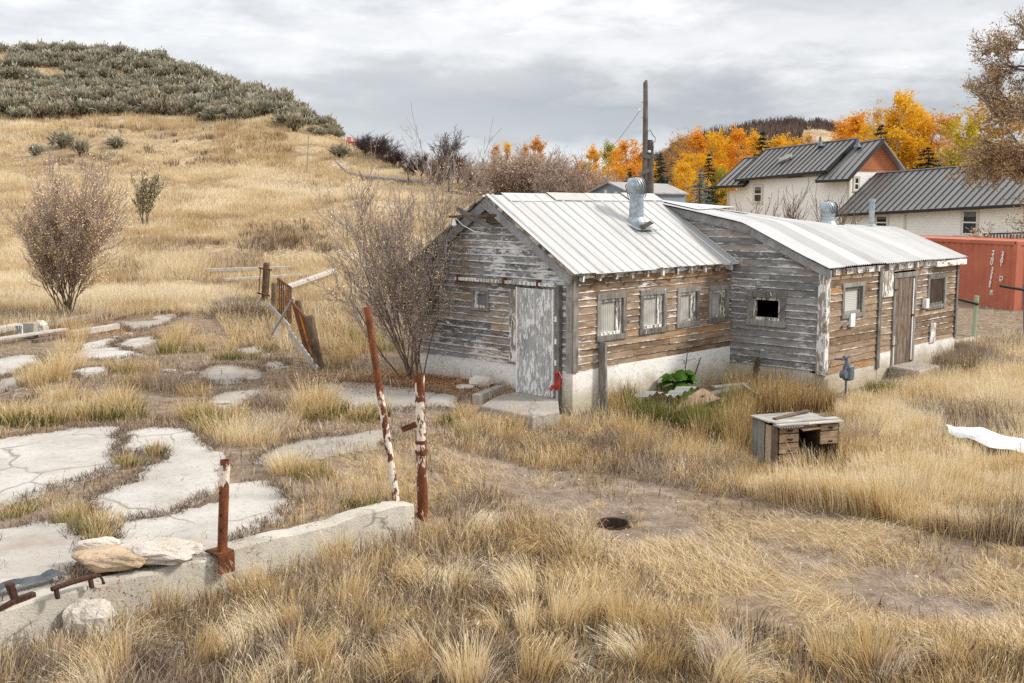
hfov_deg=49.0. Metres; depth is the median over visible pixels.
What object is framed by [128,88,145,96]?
sagebrush
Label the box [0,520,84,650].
concrete slab
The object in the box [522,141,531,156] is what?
aspen tree
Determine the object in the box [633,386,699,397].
corrugated sheet
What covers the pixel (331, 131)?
sagebrush
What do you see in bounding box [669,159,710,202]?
aspen tree
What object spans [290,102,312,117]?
sagebrush
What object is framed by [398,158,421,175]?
bare thicket
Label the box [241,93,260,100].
sagebrush
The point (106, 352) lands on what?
concrete slab
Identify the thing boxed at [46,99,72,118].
sagebrush
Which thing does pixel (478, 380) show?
pale stone
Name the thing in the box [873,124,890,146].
spruce tree
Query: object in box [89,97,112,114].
sagebrush
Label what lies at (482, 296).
window
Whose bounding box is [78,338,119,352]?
concrete slab
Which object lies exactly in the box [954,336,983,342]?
concrete apron
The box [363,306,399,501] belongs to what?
rusted post
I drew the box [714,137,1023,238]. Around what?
cream house
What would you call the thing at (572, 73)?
sky
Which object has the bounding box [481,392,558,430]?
concrete stoop
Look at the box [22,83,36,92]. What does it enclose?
sagebrush
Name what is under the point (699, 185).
spruce tree
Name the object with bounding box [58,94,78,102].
sagebrush
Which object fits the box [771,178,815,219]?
bare shrub
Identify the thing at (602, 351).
grey board
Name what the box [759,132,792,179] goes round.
aspen tree
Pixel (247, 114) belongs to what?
sagebrush
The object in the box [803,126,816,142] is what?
aspen tree
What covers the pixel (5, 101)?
sagebrush
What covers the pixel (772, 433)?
wooden desk
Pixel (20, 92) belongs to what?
sagebrush
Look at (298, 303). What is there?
fence post
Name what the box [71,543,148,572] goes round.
rock
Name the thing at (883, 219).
window
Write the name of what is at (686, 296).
window
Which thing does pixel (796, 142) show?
aspen tree
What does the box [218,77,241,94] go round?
sagebrush
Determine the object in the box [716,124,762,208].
aspen tree
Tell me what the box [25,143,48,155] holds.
sagebrush
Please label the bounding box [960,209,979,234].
window
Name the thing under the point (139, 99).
sagebrush
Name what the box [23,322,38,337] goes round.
concrete block
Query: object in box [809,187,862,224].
bare shrub
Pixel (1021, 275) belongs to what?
door
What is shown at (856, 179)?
window
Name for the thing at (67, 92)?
sagebrush
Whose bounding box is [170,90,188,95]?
sagebrush
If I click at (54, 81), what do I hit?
sagebrush
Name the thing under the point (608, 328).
window
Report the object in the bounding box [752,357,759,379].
grey board
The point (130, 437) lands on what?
edge litter
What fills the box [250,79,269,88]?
sagebrush
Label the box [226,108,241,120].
sagebrush
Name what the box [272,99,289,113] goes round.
sagebrush
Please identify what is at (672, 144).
aspen tree
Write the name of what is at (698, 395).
hardboard sheet
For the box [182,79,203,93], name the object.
sagebrush
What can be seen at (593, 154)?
aspen tree
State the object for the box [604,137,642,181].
aspen tree
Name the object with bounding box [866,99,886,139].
aspen tree
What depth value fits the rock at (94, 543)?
11.33 m
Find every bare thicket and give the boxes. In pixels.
[351,132,383,156]
[361,130,402,160]
[371,146,414,168]
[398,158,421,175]
[414,152,464,186]
[440,149,475,185]
[457,162,485,194]
[467,142,574,196]
[471,154,492,192]
[483,151,532,190]
[504,145,575,192]
[519,158,589,192]
[530,165,628,192]
[541,150,606,186]
[572,164,641,186]
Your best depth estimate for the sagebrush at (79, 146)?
85.84 m
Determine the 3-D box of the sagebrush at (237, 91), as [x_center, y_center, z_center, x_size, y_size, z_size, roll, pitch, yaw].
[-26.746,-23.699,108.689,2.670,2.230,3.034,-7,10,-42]
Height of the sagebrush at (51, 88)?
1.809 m
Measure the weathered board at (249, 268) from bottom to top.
0.204 m
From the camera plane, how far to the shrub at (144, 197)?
62.75 m
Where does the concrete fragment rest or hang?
on the concrete slab at (231, 396)
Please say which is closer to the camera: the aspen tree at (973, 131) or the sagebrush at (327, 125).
the aspen tree at (973, 131)
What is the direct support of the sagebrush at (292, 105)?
on the ground at (674, 516)
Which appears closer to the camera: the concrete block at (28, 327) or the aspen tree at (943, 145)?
the concrete block at (28, 327)
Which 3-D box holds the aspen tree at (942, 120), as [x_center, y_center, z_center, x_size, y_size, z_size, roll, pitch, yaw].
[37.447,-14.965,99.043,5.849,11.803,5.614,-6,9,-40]
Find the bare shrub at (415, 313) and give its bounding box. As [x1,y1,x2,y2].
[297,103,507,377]
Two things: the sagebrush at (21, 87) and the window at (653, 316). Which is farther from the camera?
the sagebrush at (21, 87)
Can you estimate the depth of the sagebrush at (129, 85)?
112.69 m
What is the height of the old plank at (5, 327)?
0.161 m
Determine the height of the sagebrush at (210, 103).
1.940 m
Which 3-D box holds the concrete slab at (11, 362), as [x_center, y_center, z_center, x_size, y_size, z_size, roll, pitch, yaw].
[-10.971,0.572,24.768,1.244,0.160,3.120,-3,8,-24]
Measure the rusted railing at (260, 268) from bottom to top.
0.932 m
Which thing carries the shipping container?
on the ground at (674, 516)
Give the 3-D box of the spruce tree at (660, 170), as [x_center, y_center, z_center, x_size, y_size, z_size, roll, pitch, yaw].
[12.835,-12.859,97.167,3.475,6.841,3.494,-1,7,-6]
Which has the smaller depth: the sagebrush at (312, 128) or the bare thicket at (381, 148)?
the bare thicket at (381, 148)
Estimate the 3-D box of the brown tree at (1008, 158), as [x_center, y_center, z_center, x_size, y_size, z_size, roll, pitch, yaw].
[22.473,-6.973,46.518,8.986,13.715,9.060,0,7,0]
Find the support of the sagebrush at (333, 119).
on the ground at (674, 516)
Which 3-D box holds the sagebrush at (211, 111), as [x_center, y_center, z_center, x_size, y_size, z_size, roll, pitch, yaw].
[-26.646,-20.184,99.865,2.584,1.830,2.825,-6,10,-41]
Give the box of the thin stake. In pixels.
[306,135,308,172]
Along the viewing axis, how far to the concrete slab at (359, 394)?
20.75 m
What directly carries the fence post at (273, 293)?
on the ground at (674, 516)
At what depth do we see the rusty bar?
10.57 m
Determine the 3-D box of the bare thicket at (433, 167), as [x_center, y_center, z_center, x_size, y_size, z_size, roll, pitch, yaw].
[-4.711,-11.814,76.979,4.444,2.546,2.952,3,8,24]
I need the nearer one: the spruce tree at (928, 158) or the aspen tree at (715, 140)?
the spruce tree at (928, 158)
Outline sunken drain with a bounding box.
[596,517,628,530]
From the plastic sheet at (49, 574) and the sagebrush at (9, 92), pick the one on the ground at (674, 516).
the sagebrush at (9, 92)
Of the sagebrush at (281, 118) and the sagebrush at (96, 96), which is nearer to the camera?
the sagebrush at (281, 118)
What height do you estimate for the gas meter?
1.033 m
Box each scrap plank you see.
[710,382,748,388]
[710,386,743,395]
[741,382,754,393]
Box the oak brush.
[616,115,986,184]
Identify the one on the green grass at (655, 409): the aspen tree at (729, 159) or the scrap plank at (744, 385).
the scrap plank at (744, 385)
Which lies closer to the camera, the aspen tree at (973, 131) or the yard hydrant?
the yard hydrant
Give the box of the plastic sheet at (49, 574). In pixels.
[0,569,65,590]
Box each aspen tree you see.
[490,143,501,187]
[501,140,515,161]
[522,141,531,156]
[523,135,547,165]
[582,143,606,183]
[597,139,616,178]
[601,145,628,179]
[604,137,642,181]
[627,149,641,176]
[654,161,659,180]
[659,142,672,183]
[666,131,685,186]
[669,127,690,186]
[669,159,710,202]
[672,151,713,202]
[675,125,718,202]
[679,131,696,201]
[692,128,730,208]
[697,166,731,208]
[710,132,742,204]
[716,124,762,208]
[736,128,768,164]
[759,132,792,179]
[778,135,791,145]
[786,134,808,145]
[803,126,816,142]
[829,116,861,140]
[831,107,878,141]
[858,89,931,169]
[864,110,920,166]
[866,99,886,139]
[886,106,939,169]
[907,104,971,167]
[908,108,945,166]
[931,113,997,166]
[935,114,977,166]
[938,111,960,161]
[955,92,1023,159]
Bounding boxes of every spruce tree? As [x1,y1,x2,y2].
[624,167,632,181]
[654,153,671,183]
[687,169,712,204]
[702,154,719,204]
[753,130,769,179]
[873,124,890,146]
[912,147,940,168]
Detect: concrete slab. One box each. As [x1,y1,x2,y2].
[0,355,43,376]
[0,376,28,394]
[0,426,124,511]
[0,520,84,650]
[32,390,82,408]
[66,366,110,377]
[70,347,142,361]
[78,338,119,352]
[89,427,224,522]
[112,481,294,593]
[113,313,180,332]
[113,337,155,348]
[195,365,265,385]
[201,390,264,412]
[238,346,266,354]
[253,430,399,466]
[258,362,288,370]
[317,382,458,414]
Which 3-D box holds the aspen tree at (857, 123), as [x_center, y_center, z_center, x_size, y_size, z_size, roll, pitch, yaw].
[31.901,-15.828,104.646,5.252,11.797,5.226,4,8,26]
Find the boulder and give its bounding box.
[62,598,114,641]
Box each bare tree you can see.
[409,150,430,179]
[429,125,469,191]
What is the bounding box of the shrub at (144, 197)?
[130,167,164,225]
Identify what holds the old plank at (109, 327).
on the ground at (674, 516)
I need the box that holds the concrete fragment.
[214,400,230,403]
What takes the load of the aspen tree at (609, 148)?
on the ground at (674, 516)
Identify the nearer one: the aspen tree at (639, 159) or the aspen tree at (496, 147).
the aspen tree at (639, 159)
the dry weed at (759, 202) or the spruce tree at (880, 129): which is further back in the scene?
the spruce tree at (880, 129)
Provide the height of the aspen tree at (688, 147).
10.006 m
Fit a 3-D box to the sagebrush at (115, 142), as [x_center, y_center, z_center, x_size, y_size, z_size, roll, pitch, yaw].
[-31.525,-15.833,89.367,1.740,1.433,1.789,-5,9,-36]
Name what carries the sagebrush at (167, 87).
on the ground at (674, 516)
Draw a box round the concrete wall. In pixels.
[0,501,414,655]
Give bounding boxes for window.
[470,288,489,311]
[595,292,627,341]
[639,288,667,334]
[676,286,700,327]
[707,284,729,323]
[746,290,786,327]
[752,184,762,203]
[841,281,865,327]
[853,176,860,191]
[874,214,888,225]
[926,273,947,309]
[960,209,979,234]
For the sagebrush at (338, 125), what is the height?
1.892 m
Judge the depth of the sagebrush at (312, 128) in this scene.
95.75 m
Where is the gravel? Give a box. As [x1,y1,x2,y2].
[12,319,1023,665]
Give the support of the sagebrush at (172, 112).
on the ground at (674, 516)
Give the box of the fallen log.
[335,160,440,186]
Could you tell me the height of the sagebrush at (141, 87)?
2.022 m
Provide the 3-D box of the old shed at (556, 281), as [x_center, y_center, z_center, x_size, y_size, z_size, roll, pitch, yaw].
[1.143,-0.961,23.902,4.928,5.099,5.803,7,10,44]
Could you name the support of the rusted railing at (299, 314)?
on the ground at (674, 516)
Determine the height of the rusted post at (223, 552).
1.204 m
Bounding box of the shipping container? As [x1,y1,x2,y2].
[921,235,1023,310]
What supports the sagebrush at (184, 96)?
on the ground at (674, 516)
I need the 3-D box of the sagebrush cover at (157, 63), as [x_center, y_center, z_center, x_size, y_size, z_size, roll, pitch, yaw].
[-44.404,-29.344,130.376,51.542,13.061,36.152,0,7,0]
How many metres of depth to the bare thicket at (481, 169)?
76.94 m
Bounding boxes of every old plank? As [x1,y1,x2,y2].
[0,323,22,333]
[0,328,67,340]
[30,333,70,342]
[45,311,110,325]
[71,323,119,335]
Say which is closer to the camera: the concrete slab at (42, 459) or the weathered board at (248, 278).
the concrete slab at (42, 459)
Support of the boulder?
on the ground at (674, 516)
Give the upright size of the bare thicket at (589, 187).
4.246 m
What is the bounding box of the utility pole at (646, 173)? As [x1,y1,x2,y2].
[638,80,655,193]
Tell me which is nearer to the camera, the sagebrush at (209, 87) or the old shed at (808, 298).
the old shed at (808, 298)
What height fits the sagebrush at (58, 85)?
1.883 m
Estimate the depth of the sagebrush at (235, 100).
102.89 m
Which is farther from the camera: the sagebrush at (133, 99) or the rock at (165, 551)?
the sagebrush at (133, 99)
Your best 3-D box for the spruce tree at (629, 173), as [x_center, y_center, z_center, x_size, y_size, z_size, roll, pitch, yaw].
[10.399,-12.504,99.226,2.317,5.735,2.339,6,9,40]
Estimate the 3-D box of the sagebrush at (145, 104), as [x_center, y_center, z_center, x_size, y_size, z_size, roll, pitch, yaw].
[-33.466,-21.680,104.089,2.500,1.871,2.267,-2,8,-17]
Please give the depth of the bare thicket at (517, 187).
69.74 m
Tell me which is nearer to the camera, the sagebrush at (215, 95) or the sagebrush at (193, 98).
the sagebrush at (193, 98)
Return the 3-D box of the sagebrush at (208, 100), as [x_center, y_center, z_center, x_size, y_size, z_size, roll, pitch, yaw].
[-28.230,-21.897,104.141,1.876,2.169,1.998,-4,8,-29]
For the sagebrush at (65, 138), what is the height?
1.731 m
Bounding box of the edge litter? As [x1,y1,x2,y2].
[0,310,465,651]
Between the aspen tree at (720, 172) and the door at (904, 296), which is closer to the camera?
the door at (904, 296)
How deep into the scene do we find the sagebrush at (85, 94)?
106.76 m
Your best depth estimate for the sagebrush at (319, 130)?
94.78 m
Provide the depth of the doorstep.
24.99 m
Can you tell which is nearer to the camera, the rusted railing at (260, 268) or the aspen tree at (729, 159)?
the rusted railing at (260, 268)
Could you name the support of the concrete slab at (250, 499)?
on the ground at (674, 516)
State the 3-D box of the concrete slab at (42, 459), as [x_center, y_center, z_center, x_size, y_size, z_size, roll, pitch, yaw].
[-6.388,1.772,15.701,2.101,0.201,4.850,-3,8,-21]
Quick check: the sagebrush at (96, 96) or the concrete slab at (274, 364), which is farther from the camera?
the sagebrush at (96, 96)
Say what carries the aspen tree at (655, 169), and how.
on the ground at (674, 516)
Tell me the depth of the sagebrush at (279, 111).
99.23 m
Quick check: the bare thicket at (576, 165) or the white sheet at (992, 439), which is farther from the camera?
the bare thicket at (576, 165)
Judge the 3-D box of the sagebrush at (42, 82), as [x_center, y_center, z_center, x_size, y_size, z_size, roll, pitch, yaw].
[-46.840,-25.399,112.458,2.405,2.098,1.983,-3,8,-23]
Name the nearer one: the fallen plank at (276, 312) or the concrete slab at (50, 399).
the concrete slab at (50, 399)
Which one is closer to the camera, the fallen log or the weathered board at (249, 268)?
the weathered board at (249, 268)
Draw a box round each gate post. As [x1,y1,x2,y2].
[958,296,978,336]
[999,283,1023,335]
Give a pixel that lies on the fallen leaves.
(442, 384)
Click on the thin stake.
(307, 155)
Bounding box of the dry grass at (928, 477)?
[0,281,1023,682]
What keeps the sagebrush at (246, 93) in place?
on the ground at (674, 516)
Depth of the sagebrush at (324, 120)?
100.01 m
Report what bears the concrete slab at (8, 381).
on the ground at (674, 516)
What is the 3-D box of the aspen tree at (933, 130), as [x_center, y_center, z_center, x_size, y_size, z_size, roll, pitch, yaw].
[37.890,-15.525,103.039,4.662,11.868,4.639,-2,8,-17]
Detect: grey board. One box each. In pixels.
[598,342,607,411]
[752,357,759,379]
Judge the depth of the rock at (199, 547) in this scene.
11.63 m
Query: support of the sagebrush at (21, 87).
on the ground at (674, 516)
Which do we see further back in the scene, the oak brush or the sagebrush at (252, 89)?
the oak brush
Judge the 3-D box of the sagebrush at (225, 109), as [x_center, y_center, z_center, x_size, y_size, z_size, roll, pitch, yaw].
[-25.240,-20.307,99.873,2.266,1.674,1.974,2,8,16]
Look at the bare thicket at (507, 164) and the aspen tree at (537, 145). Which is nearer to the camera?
the bare thicket at (507, 164)
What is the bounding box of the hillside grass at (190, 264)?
[0,48,480,355]
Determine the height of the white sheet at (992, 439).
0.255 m
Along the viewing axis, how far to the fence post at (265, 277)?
38.58 m
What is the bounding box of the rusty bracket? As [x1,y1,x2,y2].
[0,582,35,610]
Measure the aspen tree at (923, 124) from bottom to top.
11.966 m
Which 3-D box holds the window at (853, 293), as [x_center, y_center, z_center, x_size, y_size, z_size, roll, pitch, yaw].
[7.196,-0.788,23.744,0.145,0.924,1.022,7,10,44]
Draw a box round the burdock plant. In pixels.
[657,349,700,399]
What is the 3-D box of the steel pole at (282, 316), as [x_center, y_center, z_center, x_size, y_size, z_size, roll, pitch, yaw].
[-5.806,-0.481,27.941,1.097,1.299,0.064,5,9,35]
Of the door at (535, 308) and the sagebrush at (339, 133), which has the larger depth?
the sagebrush at (339, 133)
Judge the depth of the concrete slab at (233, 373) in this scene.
23.43 m
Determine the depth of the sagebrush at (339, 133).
99.25 m
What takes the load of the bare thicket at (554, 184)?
on the ground at (674, 516)
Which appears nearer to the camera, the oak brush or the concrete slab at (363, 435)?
the concrete slab at (363, 435)
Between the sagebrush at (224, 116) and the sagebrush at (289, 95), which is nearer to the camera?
the sagebrush at (224, 116)
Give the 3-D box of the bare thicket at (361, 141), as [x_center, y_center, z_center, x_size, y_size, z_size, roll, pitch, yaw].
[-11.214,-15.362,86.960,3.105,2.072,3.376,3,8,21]
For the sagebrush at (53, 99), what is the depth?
106.04 m
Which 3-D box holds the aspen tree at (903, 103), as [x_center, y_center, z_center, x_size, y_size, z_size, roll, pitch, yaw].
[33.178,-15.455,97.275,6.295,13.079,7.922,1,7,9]
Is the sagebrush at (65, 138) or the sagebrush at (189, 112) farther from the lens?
the sagebrush at (189, 112)
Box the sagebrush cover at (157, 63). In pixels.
[0,38,293,100]
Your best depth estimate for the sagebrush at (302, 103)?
103.39 m
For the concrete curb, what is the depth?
21.00 m
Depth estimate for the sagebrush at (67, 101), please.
103.92 m
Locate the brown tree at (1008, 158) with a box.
[940,5,1023,238]
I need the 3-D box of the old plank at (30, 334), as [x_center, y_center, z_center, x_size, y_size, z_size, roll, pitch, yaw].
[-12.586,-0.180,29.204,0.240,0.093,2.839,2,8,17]
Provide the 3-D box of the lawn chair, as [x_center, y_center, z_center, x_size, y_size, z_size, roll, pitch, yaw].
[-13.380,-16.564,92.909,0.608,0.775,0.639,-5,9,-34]
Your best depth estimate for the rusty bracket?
10.27 m
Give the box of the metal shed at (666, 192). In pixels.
[586,182,688,202]
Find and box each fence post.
[261,262,269,300]
[271,282,276,313]
[295,300,302,311]
[305,315,324,368]
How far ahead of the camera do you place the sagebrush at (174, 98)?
106.23 m
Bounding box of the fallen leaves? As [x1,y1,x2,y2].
[8,320,1018,682]
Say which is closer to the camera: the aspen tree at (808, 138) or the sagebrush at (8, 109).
the sagebrush at (8, 109)
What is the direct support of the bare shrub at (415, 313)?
on the ground at (674, 516)
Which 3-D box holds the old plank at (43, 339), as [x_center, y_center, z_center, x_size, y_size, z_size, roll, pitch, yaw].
[-12.055,-0.089,29.429,0.200,0.129,1.679,1,7,10]
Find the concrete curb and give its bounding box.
[472,385,503,404]
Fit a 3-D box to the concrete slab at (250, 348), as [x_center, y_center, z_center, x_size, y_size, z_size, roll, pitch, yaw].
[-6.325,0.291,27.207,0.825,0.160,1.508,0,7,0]
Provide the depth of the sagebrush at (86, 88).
108.35 m
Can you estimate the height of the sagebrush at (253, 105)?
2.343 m
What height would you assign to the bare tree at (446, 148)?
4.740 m
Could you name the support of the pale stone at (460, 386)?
on the ground at (674, 516)
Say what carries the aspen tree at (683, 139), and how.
on the ground at (674, 516)
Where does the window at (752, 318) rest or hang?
in the old shed at (808, 298)
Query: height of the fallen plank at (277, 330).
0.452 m
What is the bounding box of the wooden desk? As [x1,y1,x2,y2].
[750,409,843,470]
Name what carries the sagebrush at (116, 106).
on the ground at (674, 516)
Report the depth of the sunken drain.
14.76 m
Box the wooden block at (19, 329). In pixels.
[15,325,22,333]
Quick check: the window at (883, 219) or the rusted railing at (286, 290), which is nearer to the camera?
the rusted railing at (286, 290)
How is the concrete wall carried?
on the ground at (674, 516)
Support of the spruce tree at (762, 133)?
on the ground at (674, 516)
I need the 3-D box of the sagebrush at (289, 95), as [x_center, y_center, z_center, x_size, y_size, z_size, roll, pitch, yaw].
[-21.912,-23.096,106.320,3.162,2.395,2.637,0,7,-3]
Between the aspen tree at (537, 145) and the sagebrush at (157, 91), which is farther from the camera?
the aspen tree at (537, 145)
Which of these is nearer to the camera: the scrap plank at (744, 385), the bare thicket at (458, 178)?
the scrap plank at (744, 385)
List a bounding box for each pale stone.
[34,320,48,334]
[456,384,474,389]
[469,375,493,387]
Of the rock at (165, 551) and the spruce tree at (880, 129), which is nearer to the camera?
the rock at (165, 551)
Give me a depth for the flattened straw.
12.77 m
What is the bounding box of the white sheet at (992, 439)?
[945,424,1023,452]
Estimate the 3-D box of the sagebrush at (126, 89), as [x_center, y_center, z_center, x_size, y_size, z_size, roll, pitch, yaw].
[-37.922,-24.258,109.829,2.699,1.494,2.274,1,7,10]
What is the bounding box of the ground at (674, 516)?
[0,52,1023,682]
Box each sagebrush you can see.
[0,80,24,91]
[0,87,22,98]
[0,92,18,110]
[5,105,16,116]
[6,105,37,118]
[12,82,32,91]
[13,90,29,96]
[16,93,32,105]
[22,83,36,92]
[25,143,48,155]
[26,92,47,102]
[28,96,51,118]
[29,86,53,96]
[32,78,53,86]
[40,89,60,99]
[45,77,62,84]
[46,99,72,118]
[46,130,79,147]
[47,83,63,89]
[47,85,59,90]
[48,95,58,102]
[56,98,78,114]
[58,86,83,98]
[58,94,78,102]
[68,88,92,101]
[69,98,94,115]
[69,138,91,156]
[76,85,91,95]
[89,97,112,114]
[90,92,102,102]
[96,82,117,98]
[106,98,132,115]
[106,134,127,148]
[111,90,132,111]
[113,87,135,93]
[116,92,138,105]
[127,82,140,88]
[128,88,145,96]
[132,90,151,106]
[133,105,144,114]
[138,84,149,90]
[139,99,149,113]
[143,81,158,91]
[143,88,171,100]
[143,106,155,114]
[148,94,176,115]
[159,82,184,95]
[164,107,179,115]
[168,97,184,101]
[169,100,193,114]
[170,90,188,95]
[173,93,189,100]
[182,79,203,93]
[182,108,194,115]
[185,92,208,112]
[191,101,206,113]
[198,100,222,113]
[199,94,213,104]
[199,104,226,121]
[201,82,224,93]
[203,88,223,100]
[206,78,221,88]
[215,113,229,121]
[217,104,239,119]
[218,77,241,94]
[220,93,241,102]
[225,85,246,97]
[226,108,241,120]
[230,96,247,103]
[236,103,243,115]
[237,97,263,118]
[239,92,256,99]
[240,80,254,88]
[240,107,257,119]
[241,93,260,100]
[248,84,261,92]
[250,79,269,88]
[254,84,271,95]
[256,96,277,116]
[261,91,279,102]
[270,86,294,101]
[270,110,294,123]
[271,86,286,101]
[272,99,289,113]
[276,105,295,113]
[284,112,310,131]
[286,102,298,108]
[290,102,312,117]
[292,99,311,109]
[304,115,314,125]
[307,125,318,132]
[311,115,331,124]
[312,127,328,135]
[319,123,334,129]
[322,114,336,123]
[326,127,335,136]
[326,142,354,157]
[330,120,343,130]
[334,128,346,137]
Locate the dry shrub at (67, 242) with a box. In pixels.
[0,125,146,314]
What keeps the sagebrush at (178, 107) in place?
on the ground at (674, 516)
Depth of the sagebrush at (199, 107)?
102.17 m
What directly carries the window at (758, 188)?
in the cream house
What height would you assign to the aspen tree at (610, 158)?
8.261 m
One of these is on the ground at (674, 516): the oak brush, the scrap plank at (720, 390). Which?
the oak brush
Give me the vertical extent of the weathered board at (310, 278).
0.300 m
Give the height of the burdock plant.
1.057 m
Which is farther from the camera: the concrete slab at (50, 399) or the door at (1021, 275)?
the door at (1021, 275)
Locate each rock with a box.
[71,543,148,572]
[75,536,119,549]
[119,537,194,564]
[189,540,203,554]
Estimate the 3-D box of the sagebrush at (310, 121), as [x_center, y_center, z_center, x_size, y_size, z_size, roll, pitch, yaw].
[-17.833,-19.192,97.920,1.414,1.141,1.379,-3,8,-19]
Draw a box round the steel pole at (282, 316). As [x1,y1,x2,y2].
[264,297,293,344]
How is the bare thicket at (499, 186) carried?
on the ground at (674, 516)
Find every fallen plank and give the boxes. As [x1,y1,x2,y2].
[268,303,290,328]
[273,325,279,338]
[289,329,318,369]
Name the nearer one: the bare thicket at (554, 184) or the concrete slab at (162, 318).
the concrete slab at (162, 318)
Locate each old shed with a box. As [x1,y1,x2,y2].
[405,175,740,415]
[621,199,967,394]
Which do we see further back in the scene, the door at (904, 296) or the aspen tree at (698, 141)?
the aspen tree at (698, 141)
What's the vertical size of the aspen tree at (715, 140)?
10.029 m
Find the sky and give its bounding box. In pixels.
[0,0,1023,190]
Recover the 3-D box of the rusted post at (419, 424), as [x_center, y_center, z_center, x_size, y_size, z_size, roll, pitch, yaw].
[-1.210,1.360,14.019,0.332,1.896,0.151,-5,9,-34]
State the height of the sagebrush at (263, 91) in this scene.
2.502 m
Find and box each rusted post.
[205,459,234,574]
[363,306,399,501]
[401,374,427,521]
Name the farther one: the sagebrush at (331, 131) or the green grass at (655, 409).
the sagebrush at (331, 131)
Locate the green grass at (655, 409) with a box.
[0,325,902,539]
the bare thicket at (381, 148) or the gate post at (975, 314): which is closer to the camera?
the gate post at (975, 314)
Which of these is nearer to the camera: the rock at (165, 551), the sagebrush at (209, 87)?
the rock at (165, 551)
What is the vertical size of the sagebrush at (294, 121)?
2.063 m
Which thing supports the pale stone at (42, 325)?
on the ground at (674, 516)
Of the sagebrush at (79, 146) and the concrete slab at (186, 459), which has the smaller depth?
the concrete slab at (186, 459)
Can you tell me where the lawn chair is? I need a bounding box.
[346,137,352,143]
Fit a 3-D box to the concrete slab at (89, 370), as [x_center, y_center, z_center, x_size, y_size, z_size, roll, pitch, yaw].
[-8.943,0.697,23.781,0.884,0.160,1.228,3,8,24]
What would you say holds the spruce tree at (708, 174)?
on the ground at (674, 516)
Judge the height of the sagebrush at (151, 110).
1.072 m
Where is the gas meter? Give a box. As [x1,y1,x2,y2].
[834,355,853,394]
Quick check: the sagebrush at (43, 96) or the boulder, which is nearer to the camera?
the boulder
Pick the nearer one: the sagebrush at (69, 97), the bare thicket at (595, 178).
the bare thicket at (595, 178)
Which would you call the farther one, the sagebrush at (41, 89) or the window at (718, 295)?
the sagebrush at (41, 89)
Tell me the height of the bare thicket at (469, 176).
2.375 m
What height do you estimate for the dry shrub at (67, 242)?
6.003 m
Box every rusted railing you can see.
[257,267,271,296]
[277,278,291,324]
[291,301,312,357]
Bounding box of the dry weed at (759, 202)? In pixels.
[721,189,790,216]
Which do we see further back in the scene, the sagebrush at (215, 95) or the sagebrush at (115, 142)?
the sagebrush at (215, 95)
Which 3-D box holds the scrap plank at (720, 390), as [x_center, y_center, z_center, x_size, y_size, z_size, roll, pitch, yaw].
[4.142,0.963,21.917,1.043,0.060,0.200,-7,10,-44]
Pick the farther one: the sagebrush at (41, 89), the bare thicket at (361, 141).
the sagebrush at (41, 89)
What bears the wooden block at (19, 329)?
on the ground at (674, 516)
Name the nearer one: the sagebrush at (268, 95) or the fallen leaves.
the fallen leaves
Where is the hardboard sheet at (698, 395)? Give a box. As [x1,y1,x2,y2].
[672,388,720,411]
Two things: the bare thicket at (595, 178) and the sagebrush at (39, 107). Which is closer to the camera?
the bare thicket at (595, 178)
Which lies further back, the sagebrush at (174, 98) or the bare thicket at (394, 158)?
the sagebrush at (174, 98)
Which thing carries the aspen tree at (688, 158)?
on the ground at (674, 516)
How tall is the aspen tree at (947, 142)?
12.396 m
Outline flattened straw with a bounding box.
[323,377,1023,669]
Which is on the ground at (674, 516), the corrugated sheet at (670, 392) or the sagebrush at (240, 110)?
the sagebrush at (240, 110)
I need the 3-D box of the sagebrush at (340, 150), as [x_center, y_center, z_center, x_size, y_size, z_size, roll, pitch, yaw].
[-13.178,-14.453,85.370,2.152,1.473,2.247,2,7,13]
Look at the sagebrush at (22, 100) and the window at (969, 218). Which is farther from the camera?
the sagebrush at (22, 100)
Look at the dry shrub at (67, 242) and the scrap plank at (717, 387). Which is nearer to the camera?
the scrap plank at (717, 387)
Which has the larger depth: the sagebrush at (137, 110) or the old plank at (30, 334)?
the sagebrush at (137, 110)
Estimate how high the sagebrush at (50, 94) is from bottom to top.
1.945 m
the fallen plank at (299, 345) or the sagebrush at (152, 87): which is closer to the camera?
the fallen plank at (299, 345)
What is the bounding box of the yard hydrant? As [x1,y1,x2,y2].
[549,371,562,400]
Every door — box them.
[516,287,554,397]
[890,271,917,365]
[1017,246,1023,308]
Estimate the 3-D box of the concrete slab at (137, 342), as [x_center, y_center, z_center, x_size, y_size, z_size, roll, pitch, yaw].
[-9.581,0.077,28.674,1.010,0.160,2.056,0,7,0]
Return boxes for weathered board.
[205,266,296,271]
[222,273,307,280]
[280,269,336,290]
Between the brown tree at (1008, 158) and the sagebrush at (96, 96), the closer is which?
the brown tree at (1008, 158)
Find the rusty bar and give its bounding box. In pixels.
[50,573,104,599]
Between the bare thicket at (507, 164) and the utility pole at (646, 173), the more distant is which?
the bare thicket at (507, 164)
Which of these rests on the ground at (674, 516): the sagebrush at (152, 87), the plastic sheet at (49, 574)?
the sagebrush at (152, 87)
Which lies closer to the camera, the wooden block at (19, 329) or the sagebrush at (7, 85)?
the wooden block at (19, 329)

